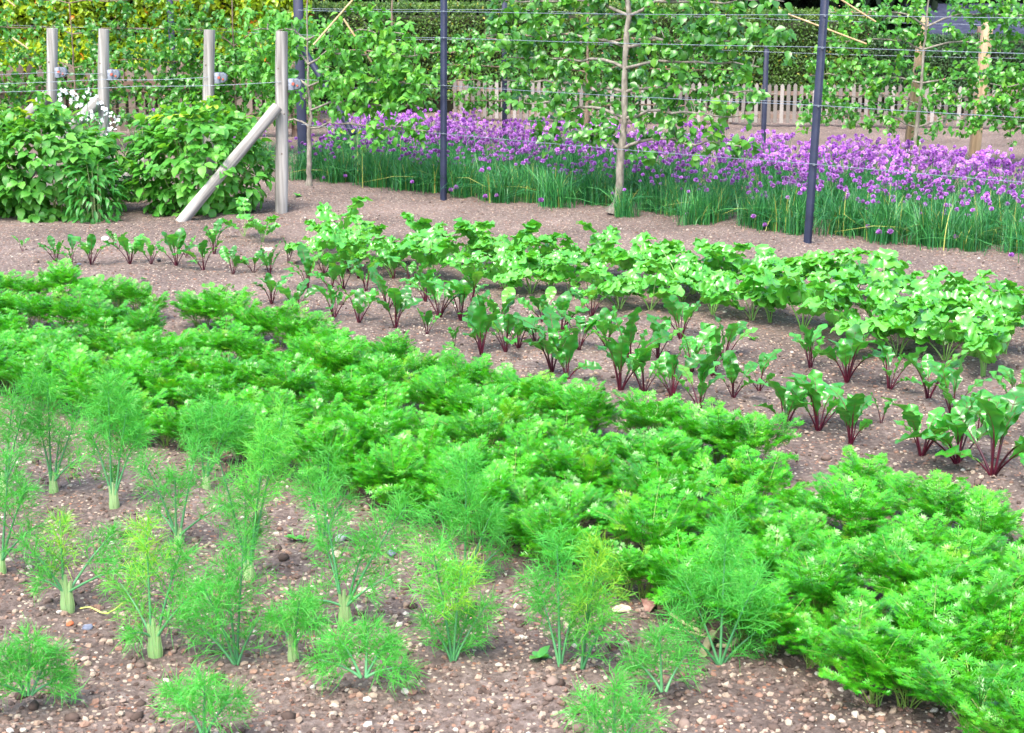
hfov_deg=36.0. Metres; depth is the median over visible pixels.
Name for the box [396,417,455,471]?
carrot plant
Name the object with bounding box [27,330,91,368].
carrot plant
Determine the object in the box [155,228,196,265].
beetroot plant
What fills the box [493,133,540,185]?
chive clump
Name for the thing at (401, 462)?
carrot plant
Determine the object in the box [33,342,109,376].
carrot plant
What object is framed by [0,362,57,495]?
fennel plant
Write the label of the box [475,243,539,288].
parsnip plant
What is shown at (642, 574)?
carrot plant
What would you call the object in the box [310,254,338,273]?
beetroot plant
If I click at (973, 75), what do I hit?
fruit tree
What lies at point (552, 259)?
parsnip plant
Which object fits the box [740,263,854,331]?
parsnip plant
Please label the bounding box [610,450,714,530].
carrot plant
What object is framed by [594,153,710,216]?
chive clump
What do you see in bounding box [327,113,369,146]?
chive clump
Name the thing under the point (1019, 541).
carrot plant
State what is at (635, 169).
chive clump
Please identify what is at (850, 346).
beetroot plant
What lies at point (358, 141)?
chive clump
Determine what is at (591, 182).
chive clump
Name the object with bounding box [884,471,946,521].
carrot plant
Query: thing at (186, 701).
fennel plant
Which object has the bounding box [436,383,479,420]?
carrot plant
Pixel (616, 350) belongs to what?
beetroot plant
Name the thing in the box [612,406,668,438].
carrot plant
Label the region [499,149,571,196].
chive clump
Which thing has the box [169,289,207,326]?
carrot plant
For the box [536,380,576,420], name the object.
carrot plant
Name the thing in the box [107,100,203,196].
timber brace
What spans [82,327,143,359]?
carrot plant
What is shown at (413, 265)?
beetroot plant
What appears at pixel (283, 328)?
carrot plant
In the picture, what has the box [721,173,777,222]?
chive clump
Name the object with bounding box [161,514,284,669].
fennel plant
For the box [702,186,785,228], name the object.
chive clump
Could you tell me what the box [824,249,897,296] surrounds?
parsnip plant
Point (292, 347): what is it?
carrot plant
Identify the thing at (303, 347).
carrot plant
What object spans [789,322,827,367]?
beetroot plant
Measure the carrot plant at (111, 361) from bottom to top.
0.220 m
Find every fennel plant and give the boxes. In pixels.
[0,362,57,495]
[0,434,58,573]
[0,613,89,709]
[3,504,167,612]
[12,369,104,493]
[71,363,169,508]
[93,508,221,659]
[121,426,243,547]
[145,658,263,732]
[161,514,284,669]
[172,389,258,489]
[199,392,314,580]
[255,580,341,662]
[285,467,436,631]
[286,432,366,550]
[295,603,430,699]
[402,522,510,661]
[409,441,520,584]
[506,514,597,666]
[549,523,638,668]
[551,658,675,732]
[609,611,711,704]
[646,504,785,664]
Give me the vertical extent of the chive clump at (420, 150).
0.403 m
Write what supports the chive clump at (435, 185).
on the soil
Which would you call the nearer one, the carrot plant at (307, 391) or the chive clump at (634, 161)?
the carrot plant at (307, 391)
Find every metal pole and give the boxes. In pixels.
[167,0,176,117]
[293,0,306,162]
[440,0,446,200]
[502,2,506,136]
[761,47,768,142]
[803,0,828,243]
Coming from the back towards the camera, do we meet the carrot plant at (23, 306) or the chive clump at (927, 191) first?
the chive clump at (927, 191)
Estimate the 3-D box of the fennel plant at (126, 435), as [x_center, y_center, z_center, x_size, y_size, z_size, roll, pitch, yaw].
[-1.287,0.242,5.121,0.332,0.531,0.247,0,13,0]
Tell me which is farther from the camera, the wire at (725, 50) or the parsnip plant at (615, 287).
the wire at (725, 50)
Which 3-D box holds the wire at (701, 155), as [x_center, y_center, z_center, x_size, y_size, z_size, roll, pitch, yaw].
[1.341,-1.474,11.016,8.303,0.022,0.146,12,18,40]
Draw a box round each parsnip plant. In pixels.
[222,196,260,235]
[241,214,280,241]
[284,226,349,261]
[304,196,373,251]
[321,223,377,272]
[336,214,387,259]
[350,232,421,277]
[388,230,422,266]
[399,228,471,276]
[400,212,459,253]
[438,226,493,267]
[443,250,498,289]
[453,217,508,268]
[473,219,542,255]
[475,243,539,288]
[492,253,570,293]
[504,232,584,266]
[518,249,579,286]
[538,232,602,270]
[541,253,594,295]
[548,240,628,297]
[575,259,667,308]
[576,220,629,271]
[611,256,685,309]
[612,231,673,282]
[621,238,684,286]
[642,244,737,294]
[647,243,719,301]
[680,262,739,314]
[693,237,754,276]
[710,269,785,319]
[720,244,784,280]
[729,266,790,322]
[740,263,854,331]
[772,259,825,279]
[781,247,871,289]
[785,267,862,325]
[800,280,913,339]
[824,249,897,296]
[828,247,923,317]
[830,290,960,356]
[855,260,923,291]
[872,279,975,344]
[875,294,990,360]
[898,265,947,294]
[927,269,997,300]
[943,307,1023,376]
[948,289,982,324]
[969,278,1023,309]
[969,279,1023,353]
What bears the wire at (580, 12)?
attached to the metal pole at (504, 86)
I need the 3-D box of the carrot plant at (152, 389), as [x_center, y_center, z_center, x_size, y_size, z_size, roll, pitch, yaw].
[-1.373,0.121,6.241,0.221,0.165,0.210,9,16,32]
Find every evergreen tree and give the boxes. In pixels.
[309,0,447,14]
[405,0,606,14]
[580,0,812,21]
[754,0,969,46]
[887,0,1023,46]
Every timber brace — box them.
[14,97,102,186]
[21,91,48,125]
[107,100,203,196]
[175,103,281,221]
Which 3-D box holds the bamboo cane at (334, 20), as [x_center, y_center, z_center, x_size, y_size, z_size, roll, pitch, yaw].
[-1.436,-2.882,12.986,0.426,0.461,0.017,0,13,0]
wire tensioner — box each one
[54,67,67,77]
[107,69,120,78]
[214,72,227,83]
[288,78,301,89]
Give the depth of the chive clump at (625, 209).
11.87 m
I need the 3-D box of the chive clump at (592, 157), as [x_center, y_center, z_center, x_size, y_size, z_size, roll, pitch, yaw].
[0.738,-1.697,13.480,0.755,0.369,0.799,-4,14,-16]
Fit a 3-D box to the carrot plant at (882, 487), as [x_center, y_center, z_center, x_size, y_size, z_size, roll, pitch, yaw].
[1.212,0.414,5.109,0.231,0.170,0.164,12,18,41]
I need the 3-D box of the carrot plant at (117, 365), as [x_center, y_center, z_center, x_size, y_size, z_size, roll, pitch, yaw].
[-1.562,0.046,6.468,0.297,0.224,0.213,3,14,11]
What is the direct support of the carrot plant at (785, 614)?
on the soil
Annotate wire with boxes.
[0,72,100,74]
[3,77,204,83]
[12,82,273,91]
[16,25,255,32]
[299,34,1023,53]
[301,79,1023,117]
[302,124,1023,182]
[303,8,1021,25]
[304,10,1003,17]
[310,87,975,106]
[396,39,1023,58]
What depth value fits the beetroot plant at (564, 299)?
7.82 m
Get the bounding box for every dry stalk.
[80,594,138,613]
[668,613,702,631]
[699,630,717,656]
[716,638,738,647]
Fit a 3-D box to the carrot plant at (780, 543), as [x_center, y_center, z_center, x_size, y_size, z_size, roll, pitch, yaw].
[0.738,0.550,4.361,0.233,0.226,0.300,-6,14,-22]
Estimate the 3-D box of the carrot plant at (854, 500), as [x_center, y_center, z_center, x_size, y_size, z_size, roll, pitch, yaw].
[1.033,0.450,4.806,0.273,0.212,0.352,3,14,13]
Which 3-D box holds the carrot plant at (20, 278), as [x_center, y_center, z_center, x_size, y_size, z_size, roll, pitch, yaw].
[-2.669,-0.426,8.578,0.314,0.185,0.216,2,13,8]
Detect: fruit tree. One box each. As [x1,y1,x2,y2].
[0,0,252,131]
[156,0,335,146]
[306,0,501,99]
[424,4,744,125]
[796,0,1023,163]
[976,0,1023,134]
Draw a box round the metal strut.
[301,46,355,135]
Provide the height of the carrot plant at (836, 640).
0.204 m
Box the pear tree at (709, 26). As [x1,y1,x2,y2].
[480,0,798,214]
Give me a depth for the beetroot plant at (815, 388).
6.13 m
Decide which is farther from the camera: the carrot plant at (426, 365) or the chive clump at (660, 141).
the chive clump at (660, 141)
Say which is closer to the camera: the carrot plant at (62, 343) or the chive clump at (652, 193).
the carrot plant at (62, 343)
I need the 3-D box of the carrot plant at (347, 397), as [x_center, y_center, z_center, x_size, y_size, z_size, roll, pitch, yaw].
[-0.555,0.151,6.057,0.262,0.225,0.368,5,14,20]
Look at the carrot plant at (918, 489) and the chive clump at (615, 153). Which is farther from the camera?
the chive clump at (615, 153)
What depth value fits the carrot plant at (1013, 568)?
4.13 m
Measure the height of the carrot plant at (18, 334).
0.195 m
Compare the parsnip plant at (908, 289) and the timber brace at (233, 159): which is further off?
the timber brace at (233, 159)
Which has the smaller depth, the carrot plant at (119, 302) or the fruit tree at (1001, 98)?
the carrot plant at (119, 302)
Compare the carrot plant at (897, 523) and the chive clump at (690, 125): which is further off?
the chive clump at (690, 125)
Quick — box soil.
[0,110,1023,732]
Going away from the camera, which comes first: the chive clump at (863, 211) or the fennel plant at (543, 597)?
the fennel plant at (543, 597)
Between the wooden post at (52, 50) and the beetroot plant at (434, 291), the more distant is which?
the wooden post at (52, 50)
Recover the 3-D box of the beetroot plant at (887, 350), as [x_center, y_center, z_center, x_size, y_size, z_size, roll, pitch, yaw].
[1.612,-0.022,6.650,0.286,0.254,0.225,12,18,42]
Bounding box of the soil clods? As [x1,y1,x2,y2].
[0,177,1023,732]
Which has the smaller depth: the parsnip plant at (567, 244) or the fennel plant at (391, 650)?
the fennel plant at (391, 650)
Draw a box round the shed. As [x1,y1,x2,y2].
[905,4,1023,47]
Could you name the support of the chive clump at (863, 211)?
on the soil
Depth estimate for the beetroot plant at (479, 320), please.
7.34 m
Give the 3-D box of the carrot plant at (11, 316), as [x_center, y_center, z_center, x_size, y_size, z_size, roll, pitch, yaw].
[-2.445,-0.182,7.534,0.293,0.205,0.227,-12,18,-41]
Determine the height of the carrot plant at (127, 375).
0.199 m
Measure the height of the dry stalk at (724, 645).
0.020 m
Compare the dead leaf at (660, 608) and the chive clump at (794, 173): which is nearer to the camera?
the dead leaf at (660, 608)
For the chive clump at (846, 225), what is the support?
on the soil
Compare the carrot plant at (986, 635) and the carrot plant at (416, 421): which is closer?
the carrot plant at (986, 635)
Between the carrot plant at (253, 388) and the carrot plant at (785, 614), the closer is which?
the carrot plant at (785, 614)
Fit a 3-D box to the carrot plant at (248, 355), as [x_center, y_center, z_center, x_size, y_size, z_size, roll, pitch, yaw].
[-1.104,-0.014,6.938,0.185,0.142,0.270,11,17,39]
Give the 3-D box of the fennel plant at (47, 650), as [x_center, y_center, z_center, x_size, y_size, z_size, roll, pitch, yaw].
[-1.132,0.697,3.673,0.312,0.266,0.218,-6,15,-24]
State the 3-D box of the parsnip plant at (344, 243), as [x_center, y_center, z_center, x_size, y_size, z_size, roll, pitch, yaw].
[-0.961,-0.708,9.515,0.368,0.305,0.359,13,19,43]
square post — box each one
[904,17,928,159]
[968,22,992,155]
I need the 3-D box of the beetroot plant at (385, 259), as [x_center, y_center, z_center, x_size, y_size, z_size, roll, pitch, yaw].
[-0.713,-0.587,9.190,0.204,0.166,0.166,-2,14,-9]
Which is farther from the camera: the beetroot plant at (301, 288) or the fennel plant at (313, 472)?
the beetroot plant at (301, 288)
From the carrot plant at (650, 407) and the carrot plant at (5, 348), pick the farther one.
the carrot plant at (5, 348)
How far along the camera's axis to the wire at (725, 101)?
10.77 m
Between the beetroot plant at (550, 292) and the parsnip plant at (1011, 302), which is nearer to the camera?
the parsnip plant at (1011, 302)
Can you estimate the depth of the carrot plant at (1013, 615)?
3.92 m
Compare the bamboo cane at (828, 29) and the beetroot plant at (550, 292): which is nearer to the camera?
the beetroot plant at (550, 292)
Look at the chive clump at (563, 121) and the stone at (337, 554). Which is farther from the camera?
the chive clump at (563, 121)
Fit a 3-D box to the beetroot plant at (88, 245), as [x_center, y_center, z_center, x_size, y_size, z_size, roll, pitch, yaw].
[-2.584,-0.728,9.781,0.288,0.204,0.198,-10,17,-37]
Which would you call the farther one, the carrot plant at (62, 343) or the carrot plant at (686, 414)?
the carrot plant at (62, 343)
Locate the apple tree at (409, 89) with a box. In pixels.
[226,0,438,185]
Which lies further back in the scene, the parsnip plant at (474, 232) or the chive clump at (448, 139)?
the chive clump at (448, 139)
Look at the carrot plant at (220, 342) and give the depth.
7.06 m
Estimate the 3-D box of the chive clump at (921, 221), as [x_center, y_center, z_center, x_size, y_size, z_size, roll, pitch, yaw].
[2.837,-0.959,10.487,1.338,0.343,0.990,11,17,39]
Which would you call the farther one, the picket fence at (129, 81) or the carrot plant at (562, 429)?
the picket fence at (129, 81)
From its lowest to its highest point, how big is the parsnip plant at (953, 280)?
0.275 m
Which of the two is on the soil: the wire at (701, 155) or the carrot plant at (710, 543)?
the carrot plant at (710, 543)
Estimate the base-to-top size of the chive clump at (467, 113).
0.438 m
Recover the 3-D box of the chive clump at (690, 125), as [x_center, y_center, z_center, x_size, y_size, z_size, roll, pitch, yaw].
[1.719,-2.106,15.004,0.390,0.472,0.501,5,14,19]
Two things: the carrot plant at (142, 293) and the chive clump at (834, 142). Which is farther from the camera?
the chive clump at (834, 142)
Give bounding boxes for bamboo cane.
[12,37,28,48]
[313,0,352,44]
[343,19,372,64]
[788,13,866,43]
[841,0,875,22]
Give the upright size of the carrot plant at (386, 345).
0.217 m
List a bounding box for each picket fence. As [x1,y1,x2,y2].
[0,62,329,136]
[452,79,1023,128]
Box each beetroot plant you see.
[13,236,29,251]
[38,235,63,261]
[53,234,79,263]
[68,234,115,264]
[104,234,144,263]
[105,229,130,247]
[135,236,165,263]
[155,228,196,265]
[180,240,220,269]
[181,236,195,256]
[203,218,231,253]
[219,245,252,273]
[239,250,272,272]
[252,273,292,303]
[255,241,280,273]
[271,278,323,312]
[283,238,301,262]
[284,244,321,288]
[307,265,350,288]
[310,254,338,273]
[312,282,363,317]
[320,263,363,288]
[329,237,370,271]
[335,284,378,322]
[341,255,379,290]
[346,251,370,278]
[369,267,418,310]
[370,286,422,327]
[374,250,405,278]
[388,256,428,284]
[399,268,440,301]
[409,278,471,317]
[417,308,440,333]
[427,280,481,320]
[448,327,458,345]
[457,290,489,317]
[462,265,488,301]
[462,305,500,354]
[484,287,518,330]
[484,314,522,351]
[498,312,544,347]
[513,306,571,371]
[515,314,562,340]
[517,286,556,321]
[534,291,592,331]
[550,334,601,378]
[554,308,599,349]
[570,284,612,316]
[571,306,626,346]
[591,329,650,390]
[601,307,672,358]
[622,343,658,391]
[633,314,682,357]
[652,339,708,396]
[657,295,702,339]
[673,353,724,409]
[674,325,716,371]
[700,314,757,360]
[704,333,735,376]
[713,350,768,397]
[739,349,781,390]
[753,379,811,427]
[781,369,876,430]
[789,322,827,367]
[815,324,886,382]
[821,382,872,443]
[870,332,927,389]
[871,392,896,422]
[880,397,959,455]
[895,389,988,463]
[899,350,968,398]
[927,353,997,413]
[935,386,1023,475]
[952,390,987,428]
[989,365,1023,392]
[1019,453,1023,464]
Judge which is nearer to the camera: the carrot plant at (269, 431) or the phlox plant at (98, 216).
the carrot plant at (269, 431)
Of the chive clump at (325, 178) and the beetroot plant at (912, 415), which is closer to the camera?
the beetroot plant at (912, 415)
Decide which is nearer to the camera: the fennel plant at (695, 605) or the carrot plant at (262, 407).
the fennel plant at (695, 605)
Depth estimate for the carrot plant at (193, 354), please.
6.65 m
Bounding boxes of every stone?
[66,621,73,625]
[82,624,92,629]
[264,247,273,251]
[331,550,340,557]
[335,535,345,541]
[358,587,373,593]
[387,550,395,556]
[613,604,631,612]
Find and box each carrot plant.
[0,268,40,295]
[0,272,17,295]
[0,288,16,305]
[0,290,28,315]
[0,291,56,328]
[0,309,27,325]
[0,316,28,341]
[0,323,53,362]
[0,327,21,341]
[0,330,11,341]
[0,332,33,355]
[0,333,24,358]
[0,343,83,400]
[0,350,20,367]
[0,350,28,394]
[2,293,58,330]
[12,276,49,296]
[20,330,75,364]
[22,326,57,336]
[22,367,87,410]
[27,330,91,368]
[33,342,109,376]
[34,321,80,343]
[36,265,82,302]
[37,285,104,333]
[37,364,78,405]
[40,257,96,299]
[40,297,84,331]
[41,348,108,409]
[56,372,135,416]
[67,316,131,359]
[68,288,132,336]
[72,372,138,425]
[77,277,106,300]
[77,353,124,376]
[80,274,113,295]
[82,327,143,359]
[89,316,114,326]
[90,274,138,307]
[90,346,152,387]
[91,389,142,428]
[94,349,152,391]
[100,333,143,358]
[104,292,130,307]
[104,324,162,360]
[104,387,168,425]
[105,355,178,407]
[109,277,153,311]
[115,312,160,336]
[118,302,165,338]
[119,404,160,444]
[121,327,204,366]
[132,405,185,445]
[135,380,189,410]
[136,367,198,408]
[137,292,169,313]
[151,345,200,377]
[160,399,209,450]
[167,346,221,374]
[168,327,214,351]
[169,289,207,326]
[171,371,237,413]
[173,372,234,408]
[174,349,231,382]
[175,298,229,329]
[177,392,251,455]
[185,314,252,361]
[187,328,226,358]
[196,351,264,384]
[198,281,256,334]
[204,382,275,413]
[206,322,270,360]
[208,403,292,466]
[209,297,266,335]
[224,409,285,463]
[225,359,281,397]
[225,360,285,397]
[229,385,302,427]
[235,306,280,338]
[236,335,279,359]
[236,347,276,361]
[239,387,313,423]
[243,297,313,347]
[243,358,327,408]
[246,369,314,397]
[256,425,305,473]
[261,346,293,370]
[263,415,361,477]
[267,332,327,371]
[273,314,308,350]
[274,309,341,345]
[285,327,346,379]
[290,371,333,414]
[292,391,356,434]
[292,425,369,484]
[294,331,377,384]
[296,339,374,380]
[300,420,381,485]
[303,321,355,344]
[307,365,394,407]
[314,321,350,346]
[325,402,416,450]
[325,405,407,434]
[329,410,365,450]
[329,447,376,496]
[331,349,389,397]
[333,374,410,420]
[333,384,375,412]
[341,335,372,364]
[344,351,429,402]
[345,408,388,459]
[345,415,423,472]
[351,447,418,508]
[355,432,439,506]
[357,388,416,422]
[361,343,405,369]
[368,328,417,365]
[384,346,416,372]
[386,364,452,417]
[388,374,425,410]
[389,478,452,522]
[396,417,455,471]
[401,470,472,521]
[402,345,439,378]
[402,409,444,443]
[412,411,452,445]
[413,433,497,505]
[416,352,452,383]
[418,365,479,414]
[418,392,450,422]
[418,441,462,477]
[423,415,474,448]
[425,445,512,533]
[426,357,463,385]
[431,340,493,390]
[433,402,537,448]
[436,382,513,436]
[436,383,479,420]
[444,444,493,473]
[451,387,539,444]
[463,356,519,393]
[470,506,519,544]
[472,390,539,448]
[472,440,512,460]
[474,445,556,510]
[475,475,570,520]
[475,507,530,552]
[478,376,505,395]
[488,445,549,481]
[492,419,556,484]
[496,372,550,401]
[498,369,568,418]
[502,412,556,446]
[506,435,617,483]
[508,483,614,536]
[510,494,579,562]
[515,378,595,429]
[518,501,588,570]
[529,410,600,450]
[531,469,614,527]
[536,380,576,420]
[536,420,569,451]
[536,525,619,575]
[547,376,614,434]
[548,439,621,486]
[559,431,643,476]
[562,391,625,436]
[566,463,626,497]
[568,423,610,450]
[573,539,652,600]
[585,476,709,551]
[594,495,656,549]
[608,426,692,471]
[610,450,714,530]
[611,385,693,434]
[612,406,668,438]
[613,548,662,598]
[615,450,712,498]
[638,428,713,487]
[640,429,702,475]
[642,523,694,559]
[644,526,744,615]
[646,552,705,609]
[655,400,723,453]
[658,497,711,536]
[677,543,764,624]
[678,471,779,537]
[679,397,753,463]
[682,452,738,503]
[683,525,756,559]
[687,501,763,540]
[696,565,797,648]
[698,444,821,505]
[699,527,783,582]
[700,409,804,467]
[704,409,781,465]
[710,456,789,498]
[728,588,817,655]
[731,524,821,591]
[737,503,796,542]
[750,506,825,557]
[762,482,811,517]
[765,544,862,621]
[775,510,856,564]
[780,611,846,668]
[781,487,852,529]
[784,546,867,616]
[791,587,912,638]
[792,527,901,578]
[797,600,900,683]
[807,472,895,537]
[817,626,932,706]
[824,510,886,553]
[827,444,910,499]
[844,524,935,593]
[844,632,974,708]
[852,467,917,511]
[859,573,1006,675]
[864,542,993,600]
[876,512,936,553]
[882,507,957,554]
[883,555,984,623]
[883,579,1001,656]
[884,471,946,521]
[888,474,976,529]
[890,647,1023,732]
[895,468,985,532]
[907,527,1018,582]
[918,567,1023,652]
[918,612,1023,684]
[930,587,1023,658]
[931,525,1010,581]
[935,484,1023,547]
[954,678,1023,732]
[956,487,1023,541]
[967,541,1023,598]
[975,551,1023,605]
[975,642,1023,676]
[986,659,1023,702]
[996,531,1023,560]
[1000,694,1023,732]
[1011,525,1023,556]
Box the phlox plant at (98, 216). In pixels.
[59,152,128,223]
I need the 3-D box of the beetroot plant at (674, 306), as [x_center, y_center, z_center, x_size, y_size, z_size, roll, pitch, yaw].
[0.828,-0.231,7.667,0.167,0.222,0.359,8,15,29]
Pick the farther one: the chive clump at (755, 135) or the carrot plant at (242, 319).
the chive clump at (755, 135)
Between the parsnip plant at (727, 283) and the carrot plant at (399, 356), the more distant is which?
the parsnip plant at (727, 283)
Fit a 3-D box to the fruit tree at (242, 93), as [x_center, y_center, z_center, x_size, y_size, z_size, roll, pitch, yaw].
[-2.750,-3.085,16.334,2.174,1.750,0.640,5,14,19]
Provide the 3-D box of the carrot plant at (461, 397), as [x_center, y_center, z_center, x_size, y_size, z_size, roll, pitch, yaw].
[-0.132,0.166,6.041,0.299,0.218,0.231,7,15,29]
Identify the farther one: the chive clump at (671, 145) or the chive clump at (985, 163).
the chive clump at (671, 145)
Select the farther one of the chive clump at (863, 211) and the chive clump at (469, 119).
the chive clump at (469, 119)
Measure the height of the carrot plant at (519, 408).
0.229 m
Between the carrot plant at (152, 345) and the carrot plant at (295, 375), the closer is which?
the carrot plant at (295, 375)
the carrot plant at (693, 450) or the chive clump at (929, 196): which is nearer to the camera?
the carrot plant at (693, 450)
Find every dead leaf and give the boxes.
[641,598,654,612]
[657,605,672,613]
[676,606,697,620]
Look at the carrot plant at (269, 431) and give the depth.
5.55 m
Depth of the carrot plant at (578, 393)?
5.89 m
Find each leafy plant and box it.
[7,101,131,171]
[80,102,202,177]
[103,155,161,202]
[167,110,257,173]
[301,126,398,162]
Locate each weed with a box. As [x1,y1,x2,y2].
[285,534,304,539]
[529,645,552,658]
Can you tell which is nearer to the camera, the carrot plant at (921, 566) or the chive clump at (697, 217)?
the carrot plant at (921, 566)
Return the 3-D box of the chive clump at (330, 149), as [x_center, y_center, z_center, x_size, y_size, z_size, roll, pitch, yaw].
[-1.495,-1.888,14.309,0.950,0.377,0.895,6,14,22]
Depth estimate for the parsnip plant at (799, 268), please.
8.61 m
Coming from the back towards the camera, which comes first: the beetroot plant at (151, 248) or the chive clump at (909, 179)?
the chive clump at (909, 179)
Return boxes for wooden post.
[46,28,57,186]
[98,29,109,193]
[202,29,214,177]
[275,31,287,213]
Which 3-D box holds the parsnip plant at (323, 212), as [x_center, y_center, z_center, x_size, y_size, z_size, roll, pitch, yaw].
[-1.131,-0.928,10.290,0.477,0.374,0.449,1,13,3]
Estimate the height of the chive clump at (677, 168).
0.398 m
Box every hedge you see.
[0,0,312,121]
[309,0,737,112]
[726,6,877,111]
[864,31,1023,113]
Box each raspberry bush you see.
[0,91,146,222]
[0,104,37,215]
[121,91,275,217]
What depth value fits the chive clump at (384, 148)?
14.15 m
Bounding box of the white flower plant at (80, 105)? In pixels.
[57,87,119,194]
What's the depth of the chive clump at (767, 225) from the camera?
11.27 m
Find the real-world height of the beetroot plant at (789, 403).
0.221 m
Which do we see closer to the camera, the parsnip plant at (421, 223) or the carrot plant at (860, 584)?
the carrot plant at (860, 584)
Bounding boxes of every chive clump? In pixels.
[115,113,148,148]
[121,108,154,141]
[178,126,202,156]
[232,130,275,164]
[269,140,296,164]
[272,137,323,180]
[288,123,344,161]
[288,141,325,160]
[290,136,325,176]
[290,136,372,183]
[290,145,358,182]
[292,131,350,170]
[295,136,358,178]
[312,118,347,146]
[318,142,394,187]
[320,110,349,144]
[320,133,359,163]
[323,120,364,155]
[324,146,381,181]
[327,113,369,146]
[327,129,405,175]
[332,136,397,168]
[334,116,359,143]
[342,121,372,150]
[345,139,372,164]
[347,122,385,146]
[347,141,431,191]
[350,119,378,147]
[351,137,403,190]
[354,128,430,164]
[356,111,386,145]
[362,119,399,146]
[372,127,478,192]
[374,112,405,140]
[374,128,435,167]
[377,115,425,157]
[378,136,433,167]
[380,111,409,151]
[383,147,423,175]
[389,134,435,187]
[391,115,428,149]
[394,149,460,193]
[395,124,464,161]
[398,114,419,138]
[400,109,438,130]
[400,131,505,196]
[404,108,439,146]
[412,116,449,150]
[416,126,448,153]
[416,134,482,166]
[422,114,461,146]
[425,156,500,198]
[426,143,477,178]
[428,120,482,147]
[429,123,471,153]
[435,110,458,121]
[435,124,461,152]
[436,115,469,149]
[439,145,528,203]
[447,122,485,153]
[447,122,498,167]
[447,133,491,161]
[448,158,539,200]
[449,107,493,145]
[449,128,478,154]
[450,151,578,203]
[456,141,509,181]
[460,117,485,151]
[461,117,487,145]
[465,129,514,165]
[469,158,504,191]
[471,120,496,158]
[472,145,541,171]
[477,127,517,164]
[477,147,497,165]
[488,133,548,179]
[490,120,513,152]
[490,138,609,197]
[492,127,534,165]
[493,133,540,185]
[495,118,528,147]
[499,120,532,159]
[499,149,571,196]
[501,147,632,208]
[502,121,534,157]
[504,127,630,178]
[515,152,562,184]
[518,137,547,168]
[519,157,584,202]
[524,120,548,157]
[525,134,566,165]
[528,127,554,157]
[532,118,563,157]
[536,138,569,161]
[537,128,631,181]
[547,114,591,154]
[549,124,594,162]
[552,131,596,177]
[554,162,580,191]
[559,147,612,183]
[562,148,642,205]
[566,125,593,161]
[567,150,614,199]
[570,138,608,169]
[572,163,642,205]
[578,123,619,166]
[581,138,615,180]
[585,148,681,202]
[588,135,627,173]
[588,157,633,190]
[589,173,662,217]
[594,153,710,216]
[598,165,679,212]
[599,121,636,168]
[599,127,616,172]
[604,141,702,199]
[605,140,654,177]
[613,135,660,190]
[613,159,713,208]
[614,131,638,168]
[618,126,660,156]
[624,138,656,171]
[628,168,821,225]
[634,155,719,201]
[637,131,665,161]
[637,144,665,171]
[642,154,712,195]
[644,174,734,212]
[647,140,685,177]
[648,142,709,193]
[656,136,688,168]
[657,143,694,174]
[659,168,741,224]
[670,120,713,161]
[675,136,707,185]
[680,133,703,176]
[683,142,730,191]
[692,160,759,196]
[694,158,759,211]
[696,169,771,219]
[700,147,751,185]
[702,168,755,201]
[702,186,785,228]
[704,162,799,199]
[705,147,745,177]
[706,155,746,192]
[708,142,734,178]
[710,124,745,168]
[716,138,750,171]
[717,133,762,186]
[721,148,874,207]
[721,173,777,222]
[724,170,816,231]
[726,162,817,205]
[727,164,823,220]
[733,159,857,231]
[739,184,869,235]
[741,149,770,190]
[747,133,771,173]
[748,148,799,199]
[753,142,790,186]
[755,180,901,238]
[756,143,799,186]
[757,129,803,179]
[765,129,806,174]
[765,154,947,218]
[772,167,817,193]
[778,157,822,194]
[786,140,830,181]
[786,146,823,184]
[792,141,836,194]
[794,153,864,214]
[797,196,905,237]
[800,166,898,229]
[801,159,847,193]
[804,182,940,244]
[807,145,860,194]
[810,134,844,180]
[815,165,917,231]
[827,143,869,191]
[828,159,935,217]
[830,136,876,183]
[831,153,885,204]
[838,149,885,193]
[840,133,890,180]
[843,196,1019,246]
[844,163,915,208]
[852,168,998,241]
[854,150,900,189]
[866,156,952,217]
[867,172,905,203]
[871,161,923,195]
[873,143,916,189]
[876,138,927,191]
[878,133,909,177]
[879,145,917,192]
[880,197,945,232]
[884,195,1022,250]
[897,148,954,198]
[901,202,1023,255]
[903,175,954,213]
[903,194,958,240]
[904,160,959,201]
[905,170,1016,228]
[910,150,967,197]
[910,175,1006,231]
[910,177,948,221]
[915,183,1022,245]
[919,144,955,177]
[919,144,972,189]
[929,152,978,200]
[930,190,1002,242]
[936,158,998,207]
[951,156,1003,208]
[954,145,1000,190]
[956,187,992,221]
[957,153,1011,199]
[958,147,1014,200]
[961,223,1023,262]
[967,204,1023,253]
[969,170,1021,228]
[971,189,1023,233]
[972,162,1023,213]
[978,199,1023,240]
[979,158,1023,208]
[980,157,1023,220]
[997,170,1023,217]
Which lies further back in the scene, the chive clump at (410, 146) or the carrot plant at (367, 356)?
the chive clump at (410, 146)
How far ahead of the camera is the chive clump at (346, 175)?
14.06 m
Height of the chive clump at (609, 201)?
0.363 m
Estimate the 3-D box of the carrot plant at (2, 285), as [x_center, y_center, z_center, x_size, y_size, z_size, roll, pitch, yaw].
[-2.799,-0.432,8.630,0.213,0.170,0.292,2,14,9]
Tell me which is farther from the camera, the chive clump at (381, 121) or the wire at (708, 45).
the chive clump at (381, 121)
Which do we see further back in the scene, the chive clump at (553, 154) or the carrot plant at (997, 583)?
the chive clump at (553, 154)
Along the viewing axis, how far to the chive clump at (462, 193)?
12.97 m
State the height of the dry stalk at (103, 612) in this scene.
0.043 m
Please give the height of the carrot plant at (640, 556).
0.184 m
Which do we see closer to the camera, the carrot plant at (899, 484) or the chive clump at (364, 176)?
the carrot plant at (899, 484)
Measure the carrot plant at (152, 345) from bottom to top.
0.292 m

